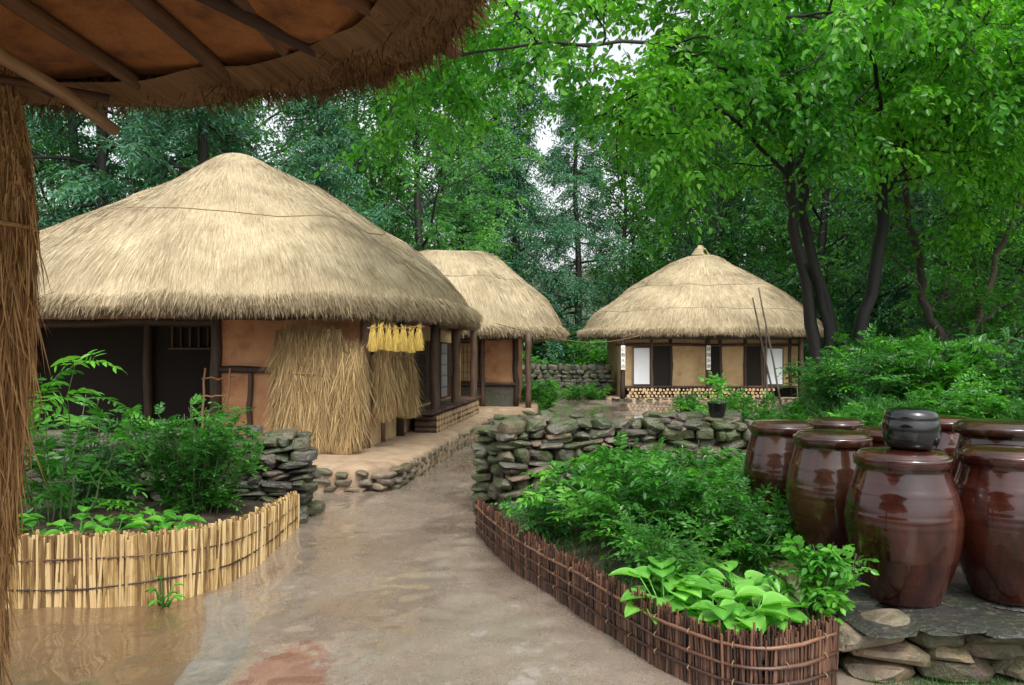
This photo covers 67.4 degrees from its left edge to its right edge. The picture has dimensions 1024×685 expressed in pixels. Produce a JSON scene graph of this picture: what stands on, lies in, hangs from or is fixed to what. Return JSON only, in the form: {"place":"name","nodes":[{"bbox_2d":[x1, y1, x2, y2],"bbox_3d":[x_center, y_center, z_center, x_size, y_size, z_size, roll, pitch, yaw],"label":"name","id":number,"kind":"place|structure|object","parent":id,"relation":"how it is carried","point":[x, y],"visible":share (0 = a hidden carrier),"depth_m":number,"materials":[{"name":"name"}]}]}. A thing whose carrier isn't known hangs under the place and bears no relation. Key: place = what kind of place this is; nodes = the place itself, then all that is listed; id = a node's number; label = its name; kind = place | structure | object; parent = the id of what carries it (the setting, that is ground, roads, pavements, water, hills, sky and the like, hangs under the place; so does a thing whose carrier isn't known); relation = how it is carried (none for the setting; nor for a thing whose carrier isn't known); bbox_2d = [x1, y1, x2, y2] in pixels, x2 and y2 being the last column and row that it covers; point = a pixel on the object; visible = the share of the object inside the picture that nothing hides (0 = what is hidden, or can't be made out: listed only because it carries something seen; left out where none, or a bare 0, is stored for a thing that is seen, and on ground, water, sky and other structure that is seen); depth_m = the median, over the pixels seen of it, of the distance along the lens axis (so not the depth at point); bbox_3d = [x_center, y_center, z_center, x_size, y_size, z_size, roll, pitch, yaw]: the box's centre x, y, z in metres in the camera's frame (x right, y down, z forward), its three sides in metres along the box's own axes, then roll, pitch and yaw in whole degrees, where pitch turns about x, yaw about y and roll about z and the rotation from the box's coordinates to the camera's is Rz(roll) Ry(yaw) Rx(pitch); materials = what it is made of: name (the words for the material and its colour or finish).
{"place":"outdoors","nodes":[
{"label":"outdoors","id":0,"kind":"place"},
{"bbox_2d":[19,499,270,539],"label":"garden bed soil","id":1,"kind":"structure","parent":0,"point":[225,513],"depth_m":6.40,"materials":[{"name":"soil"}]},
{"bbox_2d":[41,505,111,543],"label":"broadleaf plant","id":2,"kind":"object","parent":1,"relation":"on","point":[81,518],"visible":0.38,"depth_m":5.40,"materials":[{"name":"green plant"}]},
{"bbox_2d":[18,349,163,525],"bbox_3d":[-3.616,0.818,6.201,1.530,1.529,1.665,0,-1,26],"label":"garden shrub","id":3,"kind":"object","parent":1,"relation":"on","point":[97,470],"visible":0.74,"depth_m":6.06,"materials":[{"name":"green plant"}]},
{"bbox_2d":[33,411,173,510],"bbox_3d":[-3.498,1.089,6.778,1.193,0.970,1.357,0,-1,0],"label":"garden shrub","id":4,"kind":"object","parent":1,"relation":"on","point":[114,491],"visible":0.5,"depth_m":6.59,"materials":[{"name":"green plant"}]},
{"bbox_2d":[83,514,149,534],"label":"broadleaf plant","id":5,"kind":"object","parent":1,"relation":"on","point":[107,522],"visible":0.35,"depth_m":5.64,"materials":[{"name":"green plant"}]},
{"bbox_2d":[124,509,183,531],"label":"broadleaf plant","id":6,"kind":"object","parent":1,"relation":"on","point":[171,514],"visible":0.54,"depth_m":5.94,"materials":[{"name":"green plant"}]},
{"bbox_2d":[112,394,270,516],"bbox_3d":[-2.737,1.014,6.618,1.245,1.132,1.250,-1,-1,44],"label":"garden shrub","id":7,"kind":"object","parent":1,"relation":"on","point":[196,465],"visible":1,"depth_m":6.44,"materials":[{"name":"green plant"}]},
{"bbox_2d":[28,0,943,270],"label":"sky","id":8,"kind":"structure","parent":0,"point":[543,143],"materials":[{"name":"white"}]},
{"bbox_2d":[2,255,1023,684],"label":"ground","id":9,"kind":"structure","parent":0,"point":[416,581],"depth_m":4.71,"materials":[{"name":"soil"}]},
{"bbox_2d":[26,109,121,221],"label":"broadleaf tree","id":10,"kind":"object","parent":9,"relation":"on","point":[65,151],"visible":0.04,"depth_m":64.52,"materials":[{"name":"green plant"}]},
{"bbox_2d":[24,108,208,224],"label":"broadleaf tree","id":11,"kind":"object","parent":9,"relation":"on","point":[40,162],"visible":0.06,"depth_m":29.71,"materials":[{"name":"green plant"}]},
{"bbox_2d":[24,105,240,230],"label":"conifer tree","id":12,"kind":"object","parent":9,"relation":"on","point":[101,182],"visible":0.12,"depth_m":25.24,"materials":[{"name":"green plant"}]},
{"bbox_2d":[6,491,298,608],"bbox_3d":[-3.176,1.491,5.535,3.896,0.548,1.643,1,-1,-35],"label":"bamboo fence","id":13,"kind":"object","parent":9,"relation":"on","point":[112,569],"visible":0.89,"depth_m":5.08,"materials":[{"name":"wood"}]},
{"bbox_2d":[145,575,184,607],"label":"weed tuft","id":14,"kind":"object","parent":9,"relation":"on","point":[177,596],"visible":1,"depth_m":5.00,"materials":[{"name":"green plant"}]},
{"bbox_2d":[19,425,325,523],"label":"stone wall","id":15,"kind":"structure","parent":9,"relation":"on","point":[288,457],"depth_m":7.44,"materials":[{"name":"stone"}]},
{"bbox_2d":[43,99,337,226],"bbox_3d":[-10.091,-6.900,25.320,8.655,17.986,9.072,-1,-1,36],"label":"conifer tree","id":16,"kind":"object","parent":9,"relation":"on","point":[201,121],"visible":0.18,"depth_m":23.87,"materials":[{"name":"green plant"}]},
{"bbox_2d":[0,0,504,684],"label":"thatched hut","id":17,"kind":"object","parent":9,"relation":"on","point":[86,58],"visible":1,"depth_m":1.97,"materials":[{"name":"plant"}]},
{"bbox_2d":[133,88,389,196],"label":"broadleaf tree","id":18,"kind":"object","parent":9,"relation":"on","point":[271,129],"visible":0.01,"depth_m":34.45,"materials":[{"name":"green plant"}]},
{"bbox_2d":[29,153,497,491],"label":"thatched house","id":19,"kind":"structure","parent":9,"relation":"on","point":[168,292],"depth_m":11.24,"materials":[{"name":"plant"}]},
{"bbox_2d":[168,327,210,349],"bbox_3d":[-5.267,-0.111,12.946,1.100,0.470,0.080,0,-1,7],"label":"lattice window","id":20,"kind":"structure","parent":19,"relation":"in","point":[190,347],"depth_m":12.95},
{"bbox_2d":[200,368,234,427],"bbox_3d":[-4.165,0.938,10.814,0.475,1.156,0.194,0,-1,0],"label":"carrying frame","id":21,"kind":"object","parent":19,"relation":"on","point":[229,377],"visible":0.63,"depth_m":10.84,"materials":[{"name":"brown wood"}]},
{"bbox_2d":[255,318,345,453],"bbox_3d":[-2.807,0.570,10.581,1.509,1.912,1.011,0,-1,-1],"label":"straw stack","id":22,"kind":"object","parent":19,"relation":"on","point":[302,364],"visible":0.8,"depth_m":10.47,"materials":[{"name":"wicker"}]},
{"bbox_2d":[313,339,379,454],"bbox_3d":[-2.254,0.712,10.528,0.936,1.625,0.859,0,-1,6],"label":"straw stack","id":23,"kind":"object","parent":19,"relation":"on","point":[346,432],"visible":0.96,"depth_m":10.43,"materials":[{"name":"wicker"}]},
{"bbox_2d":[369,349,400,423],"bbox_3d":[-1.879,0.579,11.148,0.552,1.187,0.723,0,-1,-9],"label":"hanging straw bundle","id":24,"kind":"object","parent":19,"relation":"hanging from","point":[383,375],"visible":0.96,"depth_m":11.03,"materials":[{"name":"wicker"}]},
{"bbox_2d":[389,350,410,416],"bbox_3d":[-1.802,0.577,11.747,0.525,1.128,0.687,1,-1,-43],"label":"hanging straw bundle","id":25,"kind":"object","parent":19,"relation":"hanging from","point":[396,361],"visible":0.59,"depth_m":11.64,"materials":[{"name":"wicker"}]},
{"bbox_2d":[395,350,424,418],"bbox_3d":[-1.704,0.637,12.345,0.723,1.187,0.553,0,-1,12],"label":"hanging straw bundle","id":26,"kind":"object","parent":19,"relation":"hanging from","point":[412,401],"visible":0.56,"depth_m":12.25,"materials":[{"name":"wicker"}]},
{"bbox_2d":[418,341,426,404],"bbox_3d":[-1.690,0.554,14.270,0.055,1.180,0.700,0,-1,7],"label":"door","id":27,"kind":"structure","parent":19,"relation":"in","point":[422,355],"depth_m":14.40,"materials":[{"name":"wood"}]},
{"bbox_2d":[441,342,448,398],"bbox_3d":[-1.443,0.584,16.280,0.055,1.180,0.750,0,-1,7],"label":"door","id":28,"kind":"structure","parent":19,"relation":"in","point":[444,345],"depth_m":16.28,"materials":[{"name":"paper"}]},
{"bbox_2d":[264,84,408,232],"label":"conifer tree","id":29,"kind":"object","parent":9,"relation":"on","point":[321,153],"visible":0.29,"depth_m":25.27,"materials":[{"name":"green plant"}]},
{"bbox_2d":[264,86,488,246],"bbox_3d":[-6.910,-9.095,35.973,10.588,21.006,8.949,0,-1,21],"label":"broadleaf tree","id":30,"kind":"object","parent":9,"relation":"on","point":[365,122],"visible":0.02,"depth_m":35.88,"materials":[{"name":"green plant"}]},
{"bbox_2d":[331,39,547,262],"bbox_3d":[-3.501,-5.193,28.362,8.618,14.800,10.548,0,-1,12],"label":"broadleaf tree","id":31,"kind":"object","parent":9,"relation":"on","point":[446,164],"visible":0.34,"depth_m":28.23,"materials":[{"name":"green plant"}]},
{"bbox_2d":[390,28,552,362],"bbox_3d":[-3.190,-7.072,36.469,9.363,20.728,9.814,0,-1,-19],"label":"conifer tree","id":32,"kind":"object","parent":9,"relation":"on","point":[488,169],"visible":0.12,"depth_m":35.30,"materials":[{"name":"green plant"}]},
{"bbox_2d":[432,120,533,270],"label":"conifer tree","id":33,"kind":"object","parent":9,"relation":"on","point":[472,210],"visible":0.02,"depth_m":56.19,"materials":[{"name":"green plant"}]},
{"bbox_2d":[418,249,570,415],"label":"thatched house","id":34,"kind":"structure","parent":9,"relation":"on","point":[492,288],"depth_m":18.98,"materials":[{"name":"plant"}]},
{"bbox_2d":[461,342,478,381],"bbox_3d":[-1.105,0.486,19.031,0.590,1.000,0.055,0,-1,3],"label":"door","id":35,"kind":"structure","parent":34,"relation":"in","point":[465,346],"depth_m":19.03,"materials":[{"name":"beige paper"}]},
{"bbox_2d":[470,414,533,508],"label":"stone wall","id":36,"kind":"structure","parent":9,"relation":"on","point":[482,477],"depth_m":7.98,"materials":[{"name":"stone"}]},
{"bbox_2d":[440,7,606,364],"bbox_3d":[0.541,-6.701,36.409,8.859,19.906,9.286,0,-1,24],"label":"conifer tree","id":37,"kind":"object","parent":9,"relation":"on","point":[533,219],"visible":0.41,"depth_m":36.21,"materials":[{"name":"green plant"}]},
{"bbox_2d":[521,384,566,411],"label":"bank shrub","id":38,"kind":"object","parent":9,"relation":"on","point":[545,394],"visible":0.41,"depth_m":21.79,"materials":[{"name":"green plant"}]},
{"bbox_2d":[522,320,606,364],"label":"bank shrub","id":39,"kind":"object","parent":9,"relation":"on","point":[565,356],"visible":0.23,"depth_m":36.80,"materials":[{"name":"green plant"}]},
{"bbox_2d":[522,362,615,398],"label":"stone wall","id":40,"kind":"structure","parent":9,"relation":"on","point":[566,375],"depth_m":28.45,"materials":[{"name":"stone"}]},
{"bbox_2d":[520,89,654,365],"bbox_3d":[3.891,-5.094,40.525,8.360,16.487,7.975,0,-1,1],"label":"conifer tree","id":41,"kind":"object","parent":9,"relation":"on","point":[600,260],"visible":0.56,"depth_m":39.80,"materials":[{"name":"green plant"}]},
{"bbox_2d":[568,338,606,364],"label":"bank shrub","id":42,"kind":"object","parent":9,"relation":"on","point":[602,349],"visible":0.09,"depth_m":36.41,"materials":[{"name":"green plant"}]},
{"bbox_2d":[578,380,613,399],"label":"bank shrub","id":43,"kind":"object","parent":9,"relation":"on","point":[591,392],"visible":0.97,"depth_m":27.74,"materials":[{"name":"green plant"}]},
{"bbox_2d":[486,410,752,510],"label":"stone wall","id":44,"kind":"structure","parent":9,"relation":"on","point":[536,443],"depth_m":7.64,"materials":[{"name":"stone"}]},
{"bbox_2d":[696,371,737,417],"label":"potted plant","id":45,"kind":"object","parent":44,"relation":"on","point":[716,408],"visible":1,"depth_m":7.89,"materials":[{"name":"green plant"}]},
{"bbox_2d":[535,108,717,309],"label":"broadleaf tree","id":46,"kind":"object","parent":9,"relation":"on","point":[624,227],"visible":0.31,"depth_m":43.62,"materials":[{"name":"green plant"}]},
{"bbox_2d":[566,107,733,296],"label":"broadleaf tree","id":47,"kind":"object","parent":9,"relation":"on","point":[602,214],"visible":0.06,"depth_m":47.63,"materials":[{"name":"green plant"}]},
{"bbox_2d":[474,496,839,684],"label":"brushwood fence","id":48,"kind":"object","parent":9,"relation":"on","point":[586,593],"visible":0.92,"depth_m":3.96,"materials":[{"name":"wood"}]},
{"bbox_2d":[314,0,1023,400],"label":"multi stem tree","id":49,"kind":"object","parent":9,"relation":"on","point":[764,64],"visible":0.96,"depth_m":10.43,"materials":[{"name":"green plant"}]},
{"bbox_2d":[577,245,823,400],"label":"thatched house","id":50,"kind":"structure","parent":9,"relation":"on","point":[692,318],"depth_m":27.46,"materials":[{"name":"plant"}]},
{"bbox_2d":[633,347,650,384],"bbox_3d":[4.635,0.842,27.453,0.630,1.360,0.055,0,-1,0],"label":"door","id":51,"kind":"structure","parent":50,"relation":"in","point":[641,355],"depth_m":27.45,"materials":[{"name":"paper"}]},
{"bbox_2d":[764,348,783,384],"bbox_3d":[9.365,0.852,27.453,0.670,1.340,0.055,0,-1,0],"label":"door","id":52,"kind":"structure","parent":50,"relation":"in","point":[778,354],"depth_m":27.45,"materials":[{"name":"paper"}]},
{"bbox_2d":[619,37,808,274],"bbox_3d":[9.507,-6.232,36.248,7.106,17.081,8.407,1,-1,-38],"label":"broadleaf tree","id":53,"kind":"object","parent":9,"relation":"on","point":[732,249],"visible":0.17,"depth_m":35.46,"materials":[{"name":"green plant"}]},
{"bbox_2d":[669,89,804,373],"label":"conifer tree","id":54,"kind":"object","parent":9,"relation":"on","point":[705,235],"visible":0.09,"depth_m":40.78,"materials":[{"name":"green plant"}]},
{"bbox_2d":[674,387,828,422],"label":"garden shrub","id":55,"kind":"object","parent":9,"relation":"on","point":[732,400],"visible":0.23,"depth_m":9.29,"materials":[{"name":"green plant"}]},
{"bbox_2d":[683,61,865,304],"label":"broadleaf tree","id":56,"kind":"object","parent":9,"relation":"on","point":[793,291],"visible":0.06,"depth_m":42.36,"materials":[{"name":"green plant"}]},
{"bbox_2d":[716,0,928,341],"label":"broadleaf tree","id":57,"kind":"object","parent":9,"relation":"on","point":[828,268],"visible":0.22,"depth_m":32.59,"materials":[{"name":"green plant"}]},
{"bbox_2d":[776,344,918,411],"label":"bank shrub","id":58,"kind":"object","parent":9,"relation":"on","point":[832,396],"visible":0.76,"depth_m":8.87,"materials":[{"name":"green plant"}]},
{"bbox_2d":[828,405,882,425],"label":"bank shrub","id":59,"kind":"object","parent":9,"relation":"on","point":[856,413],"visible":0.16,"depth_m":7.64,"materials":[{"name":"green plant"}]},
{"bbox_2d":[798,305,913,371],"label":"bank shrub","id":60,"kind":"object","parent":9,"relation":"on","point":[883,329],"visible":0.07,"depth_m":34.76,"materials":[{"name":"green plant"}]},
{"bbox_2d":[711,501,1023,682],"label":"stone platform","id":61,"kind":"structure","parent":9,"relation":"on","point":[962,632],"depth_m":3.87,"materials":[{"name":"beige stone"}]},
{"bbox_2d":[743,419,813,535],"bbox_3d":[2.000,1.009,5.705,0.546,0.864,0.546,-1,-1,44],"label":"storage jar","id":62,"kind":"object","parent":61,"relation":"on","point":[770,450],"visible":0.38,"depth_m":5.53,"materials":[{"name":"brown ceramic"}]},
{"bbox_2d":[785,429,872,566],"bbox_3d":[2.100,1.004,5.035,0.586,0.854,0.586,1,-1,-36],"label":"storage jar","id":63,"kind":"object","parent":61,"relation":"on","point":[821,468],"visible":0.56,"depth_m":4.84,"materials":[{"name":"brown ceramic"}]},
{"bbox_2d":[806,416,864,429],"bbox_3d":[2.600,1.026,6.185,0.546,0.844,0.546,0,-1,-23],"label":"storage jar","id":64,"kind":"object","parent":61,"relation":"on","point":[843,423],"visible":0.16,"depth_m":6.03,"materials":[{"name":"brown ceramic"}]},
{"bbox_2d":[854,425,885,446],"bbox_3d":[2.660,1.014,5.385,0.587,0.844,0.587,-1,-1,41],"label":"storage jar","id":65,"kind":"object","parent":61,"relation":"on","point":[874,433],"visible":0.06,"depth_m":5.26,"materials":[{"name":"brown ceramic"}]},
{"bbox_2d":[843,446,965,607],"bbox_3d":[2.180,1.007,4.285,0.607,0.824,0.607,0,-1,-17],"label":"storage jar","id":66,"kind":"object","parent":61,"relation":"on","point":[904,519],"visible":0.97,"depth_m":4.07,"materials":[{"name":"brown ceramic"}]},
{"bbox_2d":[881,407,940,450],"bbox_3d":[2.240,0.480,4.313,0.300,0.231,0.300,0,-1,0],"label":"black pot","id":67,"kind":"object","parent":66,"relation":"on","point":[911,428],"visible":1,"depth_m":4.20,"materials":[{"name":"ceramic"}]},
{"bbox_2d":[933,414,973,456],"bbox_3d":[3.300,1.001,5.886,0.587,0.884,0.587,0,-1,10],"label":"storage jar","id":68,"kind":"object","parent":61,"relation":"on","point":[948,441],"visible":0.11,"depth_m":5.67,"materials":[{"name":"brown ceramic"}]},
{"bbox_2d":[951,418,1023,478],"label":"storage jar","id":69,"kind":"object","parent":61,"relation":"on","point":[990,431],"visible":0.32,"depth_m":4.87,"materials":[{"name":"brown ceramic"}]},
{"bbox_2d":[954,444,1023,605],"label":"storage jar","id":70,"kind":"object","parent":61,"relation":"on","point":[989,480],"visible":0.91,"depth_m":4.15,"materials":[{"name":"brown ceramic"}]},
{"bbox_2d":[793,41,941,339],"bbox_3d":[18.832,-7.018,40.070,8.130,18.770,9.620,-1,-1,35],"label":"broadleaf tree","id":71,"kind":"object","parent":9,"relation":"on","point":[844,295],"visible":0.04,"depth_m":39.89,"materials":[{"name":"green plant"}]},
{"bbox_2d":[823,320,919,379],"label":"bank shrub","id":72,"kind":"object","parent":9,"relation":"on","point":[887,340],"visible":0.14,"depth_m":10.08,"materials":[{"name":"green plant"}]},
{"bbox_2d":[808,337,938,402],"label":"bank shrub","id":73,"kind":"object","parent":9,"relation":"on","point":[896,368],"visible":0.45,"depth_m":8.88,"materials":[{"name":"green plant"}]},
{"bbox_2d":[818,0,1023,350],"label":"conifer tree","id":74,"kind":"object","parent":9,"relation":"on","point":[906,288],"visible":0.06,"depth_m":30.32,"materials":[{"name":"green plant"}]},
{"bbox_2d":[821,75,1023,352],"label":"crooked tree","id":75,"kind":"object","parent":9,"relation":"on","point":[995,313],"visible":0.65,"depth_m":14.12,"materials":[{"name":"green plant"}]},
{"bbox_2d":[826,0,1023,340],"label":"broadleaf tree","id":76,"kind":"object","parent":9,"relation":"on","point":[943,264],"visible":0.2,"depth_m":24.23,"materials":[{"name":"green plant"}]},
{"bbox_2d":[875,337,992,398],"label":"bank shrub","id":77,"kind":"object","parent":9,"relation":"on","point":[955,368],"visible":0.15,"depth_m":8.73,"materials":[{"name":"green plant"}]},
{"bbox_2d":[863,328,1016,399],"bbox_3d":[5.021,0.359,9.097,1.701,1.087,1.432,0,-1,8],"label":"bank shrub","id":78,"kind":"object","parent":9,"relation":"on","point":[970,348],"visible":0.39,"depth_m":8.78,"materials":[{"name":"green plant"}]},
{"bbox_2d":[863,674,1022,684],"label":"grass verge","id":79,"kind":"object","parent":9,"relation":"on","point":[950,682],"depth_m":3.82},
{"bbox_2d":[872,94,1023,342],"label":"conifer tree","id":80,"kind":"object","parent":9,"relation":"on","point":[1020,273],"visible":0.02,"depth_m":34.70,"materials":[{"name":"green plant"}]},
{"bbox_2d":[891,381,1015,418],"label":"bank shrub","id":81,"kind":"object","parent":9,"relation":"on","point":[957,395],"visible":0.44,"depth_m":7.72,"materials":[{"name":"green plant"}]},
{"bbox_2d":[895,354,1023,403],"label":"bank shrub","id":82,"kind":"object","parent":9,"relation":"on","point":[982,380],"visible":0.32,"depth_m":8.46,"materials":[{"name":"green plant"}]},
{"bbox_2d":[895,0,1023,295],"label":"broadleaf tree","id":83,"kind":"object","parent":9,"relation":"on","point":[1009,250],"visible":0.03,"depth_m":24.25,"materials":[{"name":"green plant"}]},
{"bbox_2d":[904,383,1015,418],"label":"bank shrub","id":84,"kind":"object","parent":9,"relation":"on","point":[996,402],"visible":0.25,"depth_m":7.64,"materials":[{"name":"green plant"}]},
{"bbox_2d":[925,322,1023,402],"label":"bank shrub","id":85,"kind":"object","parent":9,"relation":"on","point":[1018,361],"visible":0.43,"depth_m":8.70,"materials":[{"name":"green plant"}]},
{"bbox_2d":[971,394,1023,419],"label":"bank shrub","id":86,"kind":"object","parent":9,"relation":"on","point":[1002,410],"visible":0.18,"depth_m":7.63,"materials":[{"name":"green plant"}]},
{"bbox_2d":[499,489,807,659],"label":"garden bed soil","id":87,"kind":"structure","parent":0,"point":[596,540],"depth_m":5.36,"materials":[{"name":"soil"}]},
{"bbox_2d":[491,488,590,539],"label":"garden shrub","id":88,"kind":"object","parent":87,"relation":"on","point":[541,524],"visible":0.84,"depth_m":5.91,"materials":[{"name":"green plant"}]},
{"bbox_2d":[519,450,628,523],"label":"garden shrub","id":89,"kind":"object","parent":87,"relation":"on","point":[574,470],"visible":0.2,"depth_m":6.43,"materials":[{"name":"green plant"}]},
{"bbox_2d":[506,428,786,559],"bbox_3d":[0.941,1.165,5.783,1.968,1.075,1.743,0,-1,0],"label":"garden shrub","id":90,"kind":"object","parent":87,"relation":"on","point":[638,484],"visible":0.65,"depth_m":5.46,"materials":[{"name":"green plant"}]},
{"bbox_2d":[608,556,716,624],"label":"hosta plant","id":91,"kind":"object","parent":87,"relation":"on","point":[661,570],"visible":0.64,"depth_m":4.32,"materials":[{"name":"green plant"}]},
{"bbox_2d":[594,501,756,599],"bbox_3d":[1.025,1.347,4.918,1.052,0.648,1.295,-1,-1,36],"label":"garden shrub","id":92,"kind":"object","parent":87,"relation":"on","point":[650,543],"visible":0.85,"depth_m":4.77,"materials":[{"name":"green plant"}]},
{"bbox_2d":[640,563,725,596],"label":"hosta plant","id":93,"kind":"object","parent":87,"relation":"on","point":[718,574],"visible":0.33,"depth_m":4.46,"materials":[{"name":"green plant"}]},
{"bbox_2d":[634,436,743,515],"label":"garden shrub","id":94,"kind":"object","parent":87,"relation":"on","point":[673,463],"visible":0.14,"depth_m":6.53,"materials":[{"name":"green plant"}]},
{"bbox_2d":[669,446,745,495],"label":"garden shrub","id":95,"kind":"object","parent":87,"relation":"on","point":[703,466],"visible":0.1,"depth_m":7.32,"materials":[{"name":"green plant"}]},
{"bbox_2d":[668,575,765,633],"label":"hosta plant","id":96,"kind":"object","parent":87,"relation":"on","point":[723,613],"visible":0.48,"depth_m":4.06,"materials":[{"name":"green plant"}]},
{"bbox_2d":[701,561,777,606],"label":"hosta plant","id":97,"kind":"object","parent":87,"relation":"on","point":[749,574],"visible":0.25,"depth_m":4.53,"materials":[{"name":"green plant"}]},
{"bbox_2d":[688,586,792,634],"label":"hosta plant","id":98,"kind":"object","parent":87,"relation":"on","point":[771,600],"visible":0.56,"depth_m":3.86,"materials":[{"name":"green plant"}]},
{"bbox_2d":[683,468,805,575],"bbox_3d":[1.635,1.354,5.165,1.007,1.024,0.935,1,-1,-35],"label":"garden shrub","id":99,"kind":"object","parent":87,"relation":"on","point":[767,529],"visible":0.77,"depth_m":5.08,"materials":[{"name":"green plant"}]},
{"bbox_2d":[710,579,810,631],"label":"hosta plant","id":100,"kind":"object","parent":87,"relation":"on","point":[779,620],"visible":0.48,"depth_m":3.99,"materials":[{"name":"green plant"}]},
{"bbox_2d":[761,533,878,624],"bbox_3d":[1.611,1.259,4.069,0.572,0.468,0.521,0,-1,0],"label":"garden shrub","id":101,"kind":"object","parent":87,"relation":"on","point":[824,575],"visible":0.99,"depth_m":4.03,"materials":[{"name":"green plant"}]},
{"bbox_2d":[789,390,1023,425],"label":"grass","id":102,"kind":"structure","parent":0,"point":[816,409],"depth_m":8.44,"materials":[{"name":"plant"}]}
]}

